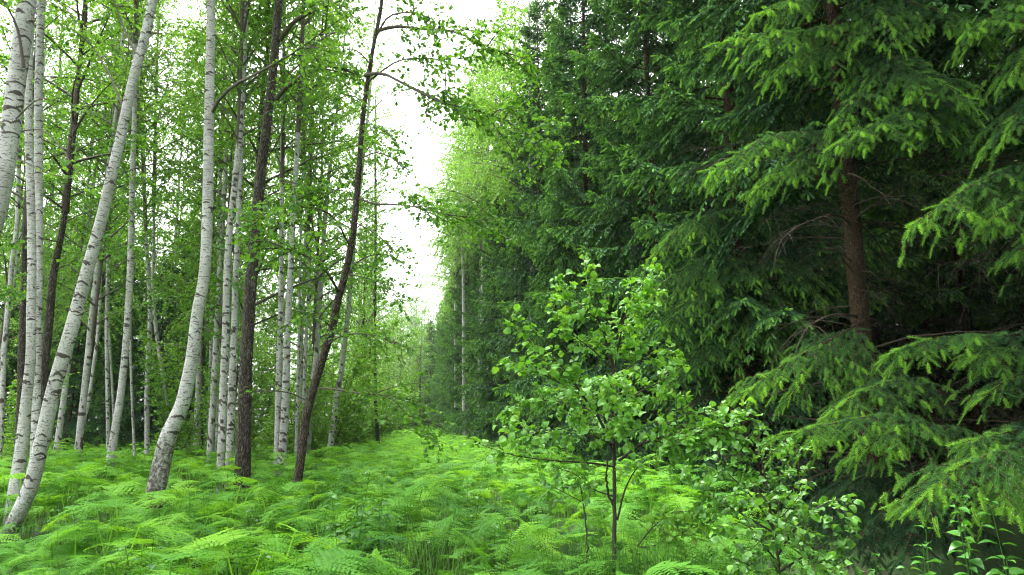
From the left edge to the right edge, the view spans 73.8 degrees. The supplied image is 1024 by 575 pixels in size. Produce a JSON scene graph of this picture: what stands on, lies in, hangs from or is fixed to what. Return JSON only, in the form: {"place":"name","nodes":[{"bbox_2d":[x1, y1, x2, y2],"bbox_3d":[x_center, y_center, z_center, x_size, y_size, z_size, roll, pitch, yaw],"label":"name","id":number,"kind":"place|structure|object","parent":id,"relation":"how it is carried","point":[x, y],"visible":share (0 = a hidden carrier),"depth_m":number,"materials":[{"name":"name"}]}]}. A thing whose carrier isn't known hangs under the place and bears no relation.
{"place":"outdoors","nodes":[
{"label":"outdoors","id":0,"kind":"place"},
{"bbox_2d":[0,0,976,420],"label":"sky","id":1,"kind":"structure","parent":0,"point":[461,12],"materials":[{"name":"white"}]},
{"bbox_2d":[0,420,1023,574],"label":"ground","id":2,"kind":"structure","parent":0,"point":[1017,550],"depth_m":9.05,"materials":[{"name":"green plant"}]},
{"bbox_2d":[0,177,24,444],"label":"spruce tree","id":3,"kind":"object","parent":2,"relation":"on","point":[13,359],"visible":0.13,"depth_m":28.70,"materials":[{"name":"green plant"}]},
{"bbox_2d":[3,372,79,456],"bbox_3d":[-13.108,3.709,18.657,1.695,3.112,2.568,10,-15,-43],"label":"shrub","id":4,"kind":"object","parent":2,"relation":"on","point":[13,398],"visible":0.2,"depth_m":18.58,"materials":[{"name":"green plant"}]},
{"bbox_2d":[2,0,92,536],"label":"birch tree","id":5,"kind":"object","parent":2,"relation":"on","point":[19,461],"visible":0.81,"depth_m":9.87,"materials":[{"name":"white plant"}]},
{"bbox_2d":[0,0,96,236],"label":"birch tree","id":6,"kind":"object","parent":2,"relation":"on","point":[13,111],"visible":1,"depth_m":7.00,"materials":[{"name":"white plant"}]},
{"bbox_2d":[0,1,100,366],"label":"birch tree","id":7,"kind":"object","parent":2,"relation":"on","point":[12,320],"visible":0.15,"depth_m":23.70,"materials":[{"name":"green plant"}]},
{"bbox_2d":[0,0,105,455],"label":"birch tree","id":8,"kind":"object","parent":2,"relation":"on","point":[6,329],"visible":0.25,"depth_m":18.58,"materials":[{"name":"green plant"}]},
{"bbox_2d":[29,0,78,514],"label":"birch tree","id":9,"kind":"object","parent":2,"relation":"on","point":[38,143],"visible":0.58,"depth_m":11.97,"materials":[{"name":"white plant"}]},
{"bbox_2d":[7,0,110,298],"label":"birch tree","id":10,"kind":"object","parent":2,"relation":"on","point":[73,51],"visible":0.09,"depth_m":25.64,"materials":[{"name":"green plant"}]},
{"bbox_2d":[0,0,148,451],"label":"alder tree","id":11,"kind":"object","parent":2,"relation":"on","point":[21,343],"visible":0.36,"depth_m":17.59,"materials":[{"name":"green plant"}]},
{"bbox_2d":[0,0,157,557],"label":"birch tree","id":12,"kind":"object","parent":2,"relation":"on","point":[38,456],"visible":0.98,"depth_m":8.84,"materials":[{"name":"white plant"}]},
{"bbox_2d":[48,218,111,450],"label":"spruce tree","id":13,"kind":"object","parent":2,"relation":"on","point":[70,427],"visible":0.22,"depth_m":28.20,"materials":[{"name":"green plant"}]},
{"bbox_2d":[9,99,167,445],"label":"alder tree","id":14,"kind":"object","parent":2,"relation":"on","point":[103,274],"visible":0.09,"depth_m":28.92,"materials":[{"name":"green plant"}]},
{"bbox_2d":[54,194,127,447],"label":"spruce tree","id":15,"kind":"object","parent":2,"relation":"on","point":[102,334],"visible":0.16,"depth_m":30.53,"materials":[{"name":"green plant"}]},
{"bbox_2d":[6,3,181,462],"bbox_3d":[-14.705,-3.374,23.557,4.595,18.887,5.008,-3,-11,14],"label":"birch tree","id":16,"kind":"object","parent":2,"relation":"on","point":[60,424],"visible":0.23,"depth_m":22.82,"materials":[{"name":"green plant"}]},
{"bbox_2d":[0,0,202,411],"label":"alder tree","id":17,"kind":"object","parent":2,"relation":"on","point":[64,206],"visible":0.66,"depth_m":14.36,"materials":[{"name":"green plant"}]},
{"bbox_2d":[10,0,201,476],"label":"birch tree","id":18,"kind":"object","parent":2,"relation":"on","point":[95,285],"visible":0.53,"depth_m":18.99,"materials":[{"name":"green plant"}]},
{"bbox_2d":[43,3,169,450],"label":"birch tree","id":19,"kind":"object","parent":2,"relation":"on","point":[106,359],"visible":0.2,"depth_m":22.38,"materials":[{"name":"green plant"}]},
{"bbox_2d":[48,0,164,422],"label":"birch tree","id":20,"kind":"object","parent":2,"relation":"on","point":[94,355],"visible":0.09,"depth_m":22.34,"materials":[{"name":"green plant"}]},
{"bbox_2d":[74,246,150,459],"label":"spruce tree","id":21,"kind":"object","parent":2,"relation":"on","point":[98,397],"visible":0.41,"depth_m":28.19,"materials":[{"name":"green plant"}]},
{"bbox_2d":[95,220,169,454],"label":"spruce tree","id":22,"kind":"object","parent":2,"relation":"on","point":[144,291],"visible":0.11,"depth_m":31.90,"materials":[{"name":"green plant"}]},
{"bbox_2d":[79,0,191,461],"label":"birch tree","id":23,"kind":"object","parent":2,"relation":"on","point":[130,346],"visible":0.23,"depth_m":21.21,"materials":[{"name":"green plant"}]},
{"bbox_2d":[51,0,225,493],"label":"birch tree","id":24,"kind":"object","parent":2,"relation":"on","point":[114,432],"visible":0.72,"depth_m":15.41,"materials":[{"name":"white plant"}]},
{"bbox_2d":[88,0,204,450],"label":"birch tree","id":25,"kind":"object","parent":2,"relation":"on","point":[169,152],"visible":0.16,"depth_m":22.48,"materials":[{"name":"green plant"}]},
{"bbox_2d":[84,0,214,462],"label":"birch tree","id":26,"kind":"object","parent":2,"relation":"on","point":[147,418],"visible":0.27,"depth_m":21.86,"materials":[{"name":"green plant"}]},
{"bbox_2d":[114,248,189,455],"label":"spruce tree","id":27,"kind":"object","parent":2,"relation":"on","point":[139,431],"visible":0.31,"depth_m":28.80,"materials":[{"name":"green plant"}]},
{"bbox_2d":[134,227,208,452],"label":"spruce tree","id":28,"kind":"object","parent":2,"relation":"on","point":[180,270],"visible":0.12,"depth_m":30.89,"materials":[{"name":"green plant"}]},
{"bbox_2d":[104,14,242,429],"bbox_3d":[-16.071,-3.181,33.150,5.476,22.506,5.968,-6,-12,30],"label":"birch tree","id":29,"kind":"object","parent":2,"relation":"on","point":[176,211],"visible":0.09,"depth_m":32.89,"materials":[{"name":"green plant"}]},
{"bbox_2d":[133,331,239,469],"bbox_3d":[-9.786,3.449,20.238,2.854,4.215,2.838,8,-14,-38],"label":"shrub","id":30,"kind":"object","parent":2,"relation":"on","point":[182,435],"visible":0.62,"depth_m":20.24,"materials":[{"name":"green plant"}]},
{"bbox_2d":[156,209,220,455],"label":"spruce tree","id":31,"kind":"object","parent":2,"relation":"on","point":[186,342],"visible":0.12,"depth_m":28.43,"materials":[{"name":"green plant"}]},
{"bbox_2d":[151,0,265,457],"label":"birch tree","id":32,"kind":"object","parent":2,"relation":"on","point":[218,232],"visible":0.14,"depth_m":22.32,"materials":[{"name":"green plant"}]},
{"bbox_2d":[146,43,272,420],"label":"birch tree","id":33,"kind":"object","parent":2,"relation":"on","point":[210,343],"visible":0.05,"depth_m":25.82,"materials":[{"name":"green plant"}]},
{"bbox_2d":[135,15,284,449],"bbox_3d":[-10.298,-2.147,23.676,4.714,16.683,4.316,-6,-12,28],"label":"birch tree","id":34,"kind":"object","parent":2,"relation":"on","point":[198,378],"visible":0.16,"depth_m":23.18,"materials":[{"name":"green plant"}]},
{"bbox_2d":[147,56,273,455],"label":"alder tree","id":35,"kind":"object","parent":2,"relation":"on","point":[166,215],"visible":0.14,"depth_m":22.27,"materials":[{"name":"green plant"}]},
{"bbox_2d":[135,0,306,476],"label":"birch tree","id":36,"kind":"object","parent":2,"relation":"on","point":[213,402],"visible":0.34,"depth_m":19.46,"materials":[{"name":"green plant"}]},
{"bbox_2d":[176,89,292,361],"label":"birch tree","id":37,"kind":"object","parent":2,"relation":"on","point":[231,270],"visible":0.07,"depth_m":31.71,"materials":[{"name":"green plant"}]},
{"bbox_2d":[196,362,275,465],"bbox_3d":[-7.577,3.619,18.701,2.224,3.303,2.237,1,-11,-7],"label":"shrub","id":38,"kind":"object","parent":2,"relation":"on","point":[253,430],"visible":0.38,"depth_m":18.83,"materials":[{"name":"green plant"}]},
{"bbox_2d":[164,0,317,490],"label":"birch tree","id":39,"kind":"object","parent":2,"relation":"on","point":[232,386],"visible":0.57,"depth_m":15.27,"materials":[{"name":"green plant"}]},
{"bbox_2d":[149,0,339,493],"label":"birch tree","id":40,"kind":"object","parent":2,"relation":"on","point":[244,16],"visible":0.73,"depth_m":15.00,"materials":[{"name":"green plant"}]},
{"bbox_2d":[134,0,361,547],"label":"birch tree","id":41,"kind":"object","parent":2,"relation":"on","point":[164,449],"visible":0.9,"depth_m":9.19,"materials":[{"name":"white plant"}]},
{"bbox_2d":[138,0,392,370],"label":"alder tree","id":42,"kind":"object","parent":2,"relation":"on","point":[277,224],"visible":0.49,"depth_m":17.68,"materials":[{"name":"green plant"}]},
{"bbox_2d":[233,73,339,426],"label":"birch tree","id":43,"kind":"object","parent":2,"relation":"on","point":[271,327],"visible":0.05,"depth_m":35.74,"materials":[{"name":"green plant"}]},
{"bbox_2d":[215,0,358,475],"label":"birch tree","id":44,"kind":"object","parent":2,"relation":"on","point":[279,351],"visible":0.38,"depth_m":17.28,"materials":[{"name":"green plant"}]},
{"bbox_2d":[252,331,332,444],"bbox_3d":[-9.715,4.624,29.306,3.573,5.306,3.593,-3,-11,18],"label":"shrub","id":45,"kind":"object","parent":2,"relation":"on","point":[268,362],"visible":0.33,"depth_m":28.88,"materials":[{"name":"green plant"}]},
{"bbox_2d":[264,392,327,468],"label":"shrub","id":46,"kind":"object","parent":2,"relation":"on","point":[290,441],"visible":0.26,"depth_m":20.43,"materials":[{"name":"green plant"}]},
{"bbox_2d":[230,0,374,514],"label":"alder tree","id":47,"kind":"object","parent":2,"relation":"on","point":[243,444],"visible":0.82,"depth_m":12.32,"materials":[{"name":"brown plant"}]},
{"bbox_2d":[218,0,391,476],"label":"birch tree","id":48,"kind":"object","parent":2,"relation":"on","point":[284,423],"visible":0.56,"depth_m":16.16,"materials":[{"name":"green plant"}]},
{"bbox_2d":[232,0,393,469],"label":"birch tree","id":49,"kind":"object","parent":2,"relation":"on","point":[316,336],"visible":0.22,"depth_m":22.22,"materials":[{"name":"green plant"}]},
{"bbox_2d":[238,19,388,437],"bbox_3d":[-7.352,-2.674,25.652,5.210,18.439,4.770,-1,-11,4],"label":"birch tree","id":50,"kind":"object","parent":2,"relation":"on","point":[302,333],"visible":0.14,"depth_m":25.30,"materials":[{"name":"green plant"}]},
{"bbox_2d":[252,1,375,455],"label":"birch tree","id":51,"kind":"object","parent":2,"relation":"on","point":[298,351],"visible":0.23,"depth_m":20.94,"materials":[{"name":"green plant"}]},
{"bbox_2d":[246,2,383,465],"bbox_3d":[-6.709,-3.443,21.773,3.859,18.569,3.690,-5,-12,26],"label":"birch tree","id":52,"kind":"object","parent":2,"relation":"on","point":[309,218],"visible":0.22,"depth_m":21.91,"materials":[{"name":"green plant"}]},
{"bbox_2d":[256,117,379,441],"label":"alder tree","id":53,"kind":"object","parent":2,"relation":"on","point":[293,333],"visible":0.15,"depth_m":29.55,"materials":[{"name":"green plant"}]},
{"bbox_2d":[291,372,357,459],"bbox_3d":[-6.051,4.302,21.779,2.097,3.114,2.109,11,-15,-44],"label":"shrub","id":54,"kind":"object","parent":2,"relation":"on","point":[317,432],"visible":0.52,"depth_m":21.41,"materials":[{"name":"green plant"}]},
{"bbox_2d":[290,317,386,449],"bbox_3d":[-6.911,4.107,27.397,3.796,5.607,3.775,1,-11,-3],"label":"shrub","id":55,"kind":"object","parent":2,"relation":"on","point":[340,426],"visible":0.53,"depth_m":26.80,"materials":[{"name":"green plant"}]},
{"bbox_2d":[307,349,379,447],"bbox_3d":[-7.382,4.997,29.416,3.808,4.616,2.514,-3,-11,18],"label":"shrub","id":56,"kind":"object","parent":2,"relation":"on","point":[358,411],"visible":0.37,"depth_m":29.33,"materials":[{"name":"green plant"}]},
{"bbox_2d":[319,468,377,574],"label":"woodland herb","id":57,"kind":"object","parent":2,"relation":"on","point":[344,538],"visible":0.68,"depth_m":5.89,"materials":[{"name":"green plant"}]},
{"bbox_2d":[327,176,395,382],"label":"birch tree","id":58,"kind":"object","parent":2,"relation":"on","point":[358,320],"visible":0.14,"depth_m":47.80,"materials":[{"name":"green plant"}]},
{"bbox_2d":[336,360,398,447],"bbox_3d":[-6.949,5.662,32.163,2.920,4.336,2.936,-5,-12,26],"label":"shrub","id":59,"kind":"object","parent":2,"relation":"on","point":[371,400],"visible":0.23,"depth_m":32.12,"materials":[{"name":"green plant"}]},
{"bbox_2d":[315,0,421,457],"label":"birch tree","id":60,"kind":"object","parent":2,"relation":"on","point":[339,379],"visible":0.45,"depth_m":26.43,"materials":[{"name":"green plant"}]},
{"bbox_2d":[351,475,394,574],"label":"woodland herb","id":61,"kind":"object","parent":2,"relation":"on","point":[383,523],"visible":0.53,"depth_m":6.12,"materials":[{"name":"green plant"}]},
{"bbox_2d":[341,82,420,449],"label":"alder tree","id":62,"kind":"object","parent":2,"relation":"on","point":[377,434],"visible":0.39,"depth_m":35.03,"materials":[{"name":"green plant"}]},
{"bbox_2d":[221,0,579,530],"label":"alder tree","id":63,"kind":"object","parent":2,"relation":"on","point":[462,111],"visible":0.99,"depth_m":9.67,"materials":[{"name":"green plant"}]},
{"bbox_2d":[0,425,807,574],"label":"bracken","id":64,"kind":"object","parent":2,"relation":"on","point":[115,492],"visible":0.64,"depth_m":7.70,"materials":[{"name":"green plant"}]},
{"bbox_2d":[405,313,436,416],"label":"alder tree","id":65,"kind":"object","parent":2,"relation":"on","point":[416,371],"visible":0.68,"depth_m":73.71,"materials":[{"name":"green plant"}]},
{"bbox_2d":[416,318,437,428],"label":"spruce tree","id":66,"kind":"object","parent":2,"relation":"on","point":[431,328],"visible":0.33,"depth_m":87.44,"materials":[{"name":"green plant"}]},
{"bbox_2d":[425,272,453,430],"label":"spruce tree","id":67,"kind":"object","parent":2,"relation":"on","point":[441,332],"visible":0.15,"depth_m":69.44,"materials":[{"name":"green plant"}]},
{"bbox_2d":[407,139,476,411],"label":"birch tree","id":68,"kind":"object","parent":2,"relation":"on","point":[446,275],"visible":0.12,"depth_m":57.66,"materials":[{"name":"green plant"}]},
{"bbox_2d":[413,218,471,403],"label":"birch tree","id":69,"kind":"object","parent":2,"relation":"on","point":[444,288],"visible":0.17,"depth_m":64.27,"materials":[{"name":"green plant"}]},
{"bbox_2d":[404,66,491,435],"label":"birch tree","id":70,"kind":"object","parent":2,"relation":"on","point":[464,406],"visible":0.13,"depth_m":50.43,"materials":[{"name":"green plant"}]},
{"bbox_2d":[432,287,466,428],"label":"spruce tree","id":71,"kind":"object","parent":2,"relation":"on","point":[445,409],"visible":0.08,"depth_m":65.24,"materials":[{"name":"green plant"}]},
{"bbox_2d":[434,203,477,439],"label":"spruce tree","id":72,"kind":"object","parent":2,"relation":"on","point":[455,349],"visible":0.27,"depth_m":54.24,"materials":[{"name":"green plant"}]},
{"bbox_2d":[397,48,519,425],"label":"birch tree","id":73,"kind":"object","parent":2,"relation":"on","point":[448,163],"visible":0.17,"depth_m":43.73,"materials":[{"name":"green plant"}]},
{"bbox_2d":[423,108,503,427],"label":"birch tree","id":74,"kind":"object","parent":2,"relation":"on","point":[444,245],"visible":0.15,"depth_m":49.67,"materials":[{"name":"green plant"}]},
{"bbox_2d":[442,206,489,444],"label":"spruce tree","id":75,"kind":"object","parent":2,"relation":"on","point":[475,255],"visible":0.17,"depth_m":47.51,"materials":[{"name":"green plant"}]},
{"bbox_2d":[422,65,528,422],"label":"birch tree","id":76,"kind":"object","parent":2,"relation":"on","point":[457,185],"visible":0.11,"depth_m":45.66,"materials":[{"name":"green plant"}]},
{"bbox_2d":[412,24,543,399],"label":"birch tree","id":77,"kind":"object","parent":2,"relation":"on","point":[460,155],"visible":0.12,"depth_m":40.93,"materials":[{"name":"green plant"}]},
{"bbox_2d":[446,130,539,453],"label":"spruce tree","id":78,"kind":"object","parent":2,"relation":"on","point":[486,387],"visible":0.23,"depth_m":34.49,"materials":[{"name":"green plant"}]},
{"bbox_2d":[461,137,529,445],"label":"spruce tree","id":79,"kind":"object","parent":2,"relation":"on","point":[482,366],"visible":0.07,"depth_m":37.70,"materials":[{"name":"green plant"}]},
{"bbox_2d":[434,0,576,427],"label":"birch tree","id":80,"kind":"object","parent":2,"relation":"on","point":[518,3],"visible":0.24,"depth_m":35.29,"materials":[{"name":"green plant"}]},
{"bbox_2d":[441,0,581,421],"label":"birch tree","id":81,"kind":"object","parent":2,"relation":"on","point":[522,11],"visible":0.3,"depth_m":30.89,"materials":[{"name":"green plant"}]},
{"bbox_2d":[473,86,559,450],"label":"spruce tree","id":82,"kind":"object","parent":2,"relation":"on","point":[498,407],"visible":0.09,"depth_m":31.39,"materials":[{"name":"green plant"}]},
{"bbox_2d":[470,0,584,461],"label":"spruce tree","id":83,"kind":"object","parent":2,"relation":"on","point":[523,275],"visible":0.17,"depth_m":28.65,"materials":[{"name":"green plant"}]},
{"bbox_2d":[535,465,602,573],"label":"alder sapling","id":84,"kind":"object","parent":2,"relation":"on","point":[546,485],"visible":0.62,"depth_m":5.75,"materials":[{"name":"green plant"}]},
{"bbox_2d":[492,0,657,480],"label":"spruce tree","id":85,"kind":"object","parent":2,"relation":"on","point":[554,201],"visible":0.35,"depth_m":20.58,"materials":[{"name":"green plant"}]},
{"bbox_2d":[508,5,654,458],"bbox_3d":[2.167,-2.146,24.602,5.502,18.882,5.682,-7,-13,34],"label":"spruce tree","id":86,"kind":"object","parent":2,"relation":"on","point":[544,175],"visible":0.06,"depth_m":24.98,"materials":[{"name":"green plant"}]},
{"bbox_2d":[463,251,764,574],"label":"alder sapling","id":87,"kind":"object","parent":2,"relation":"on","point":[687,438],"visible":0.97,"depth_m":5.38,"materials":[{"name":"green plant"}]},
{"bbox_2d":[512,0,787,500],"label":"spruce tree","id":88,"kind":"object","parent":2,"relation":"on","point":[607,69],"visible":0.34,"depth_m":16.72,"materials":[{"name":"green plant"}]},
{"bbox_2d":[618,1,762,449],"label":"spruce tree","id":89,"kind":"object","parent":2,"relation":"on","point":[661,195],"visible":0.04,"depth_m":22.58,"materials":[{"name":"green plant"}]},
{"bbox_2d":[671,0,822,477],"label":"spruce tree","id":90,"kind":"object","parent":2,"relation":"on","point":[713,102],"visible":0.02,"depth_m":18.80,"materials":[{"name":"green plant"}]},
{"bbox_2d":[591,0,919,534],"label":"spruce tree","id":91,"kind":"object","parent":2,"relation":"on","point":[735,319],"visible":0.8,"depth_m":11.88,"materials":[{"name":"green plant"}]},
{"bbox_2d":[680,407,874,574],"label":"alder sapling","id":92,"kind":"object","parent":2,"relation":"on","point":[799,514],"visible":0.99,"depth_m":4.41,"materials":[{"name":"green plant"}]},
{"bbox_2d":[735,6,921,488],"bbox_3d":[6.681,-3.888,15.687,4.122,17.379,3.784,-3,-11,16],"label":"spruce tree","id":93,"kind":"object","parent":2,"relation":"on","point":[833,206],"visible":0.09,"depth_m":14.79,"materials":[{"name":"green plant"}]},
{"bbox_2d":[656,0,1023,574],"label":"spruce tree","id":94,"kind":"object","parent":2,"relation":"on","point":[821,147],"visible":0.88,"depth_m":8.23,"materials":[{"name":"green plant"}]},
{"bbox_2d":[801,0,965,477],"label":"spruce tree","id":95,"kind":"object","parent":2,"relation":"on","point":[887,214],"visible":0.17,"depth_m":16.57,"materials":[{"name":"green plant"}]},
{"bbox_2d":[801,0,965,474],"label":"spruce tree","id":96,"kind":"object","parent":2,"relation":"on","point":[879,316],"visible":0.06,"depth_m":21.05,"materials":[{"name":"green plant"}]},
{"bbox_2d":[803,0,1023,562],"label":"spruce tree","id":97,"kind":"object","parent":2,"relation":"on","point":[1003,92],"visible":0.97,"depth_m":6.65,"materials":[{"name":"green plant"}]},
{"bbox_2d":[840,100,1002,471],"bbox_3d":[14.010,-3.534,24.779,5.446,22.379,5.748,-4,-12,22],"label":"spruce tree","id":98,"kind":"object","parent":2,"relation":"on","point":[940,328],"visible":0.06,"depth_m":22.36,"materials":[{"name":"green plant"}]},
{"bbox_2d":[860,27,1023,474],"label":"spruce tree","id":99,"kind":"object","parent":2,"relation":"on","point":[985,315],"visible":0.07,"depth_m":21.88,"materials":[{"name":"green plant"}]},
{"bbox_2d":[875,0,1023,483],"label":"spruce tree","id":100,"kind":"object","parent":2,"relation":"on","point":[1011,288],"visible":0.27,"depth_m":17.76,"materials":[{"name":"green plant"}]},
{"bbox_2d":[888,63,1017,469],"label":"spruce tree","id":101,"kind":"object","parent":2,"relation":"on","point":[979,327],"visible":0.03,"depth_m":22.99,"materials":[{"name":"green plant"}]},
{"bbox_2d":[944,495,984,574],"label":"woodland herb","id":102,"kind":"object","parent":2,"relation":"on","point":[975,561],"visible":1,"depth_m":4.21,"materials":[{"name":"green plant"}]},
{"bbox_2d":[943,1,1023,493],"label":"spruce tree","id":103,"kind":"object","parent":2,"relation":"on","point":[1003,239],"visible":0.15,"depth_m":13.64,"materials":[{"name":"green plant"}]},
{"bbox_2d":[954,2,1023,475],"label":"spruce tree","id":104,"kind":"object","parent":2,"relation":"on","point":[1010,319],"visible":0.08,"depth_m":19.89,"materials":[{"name":"green plant"}]},
{"bbox_2d":[976,497,1023,574],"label":"woodland herb","id":105,"kind":"object","parent":2,"relation":"on","point":[1013,570],"visible":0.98,"depth_m":4.25,"materials":[{"name":"green plant"}]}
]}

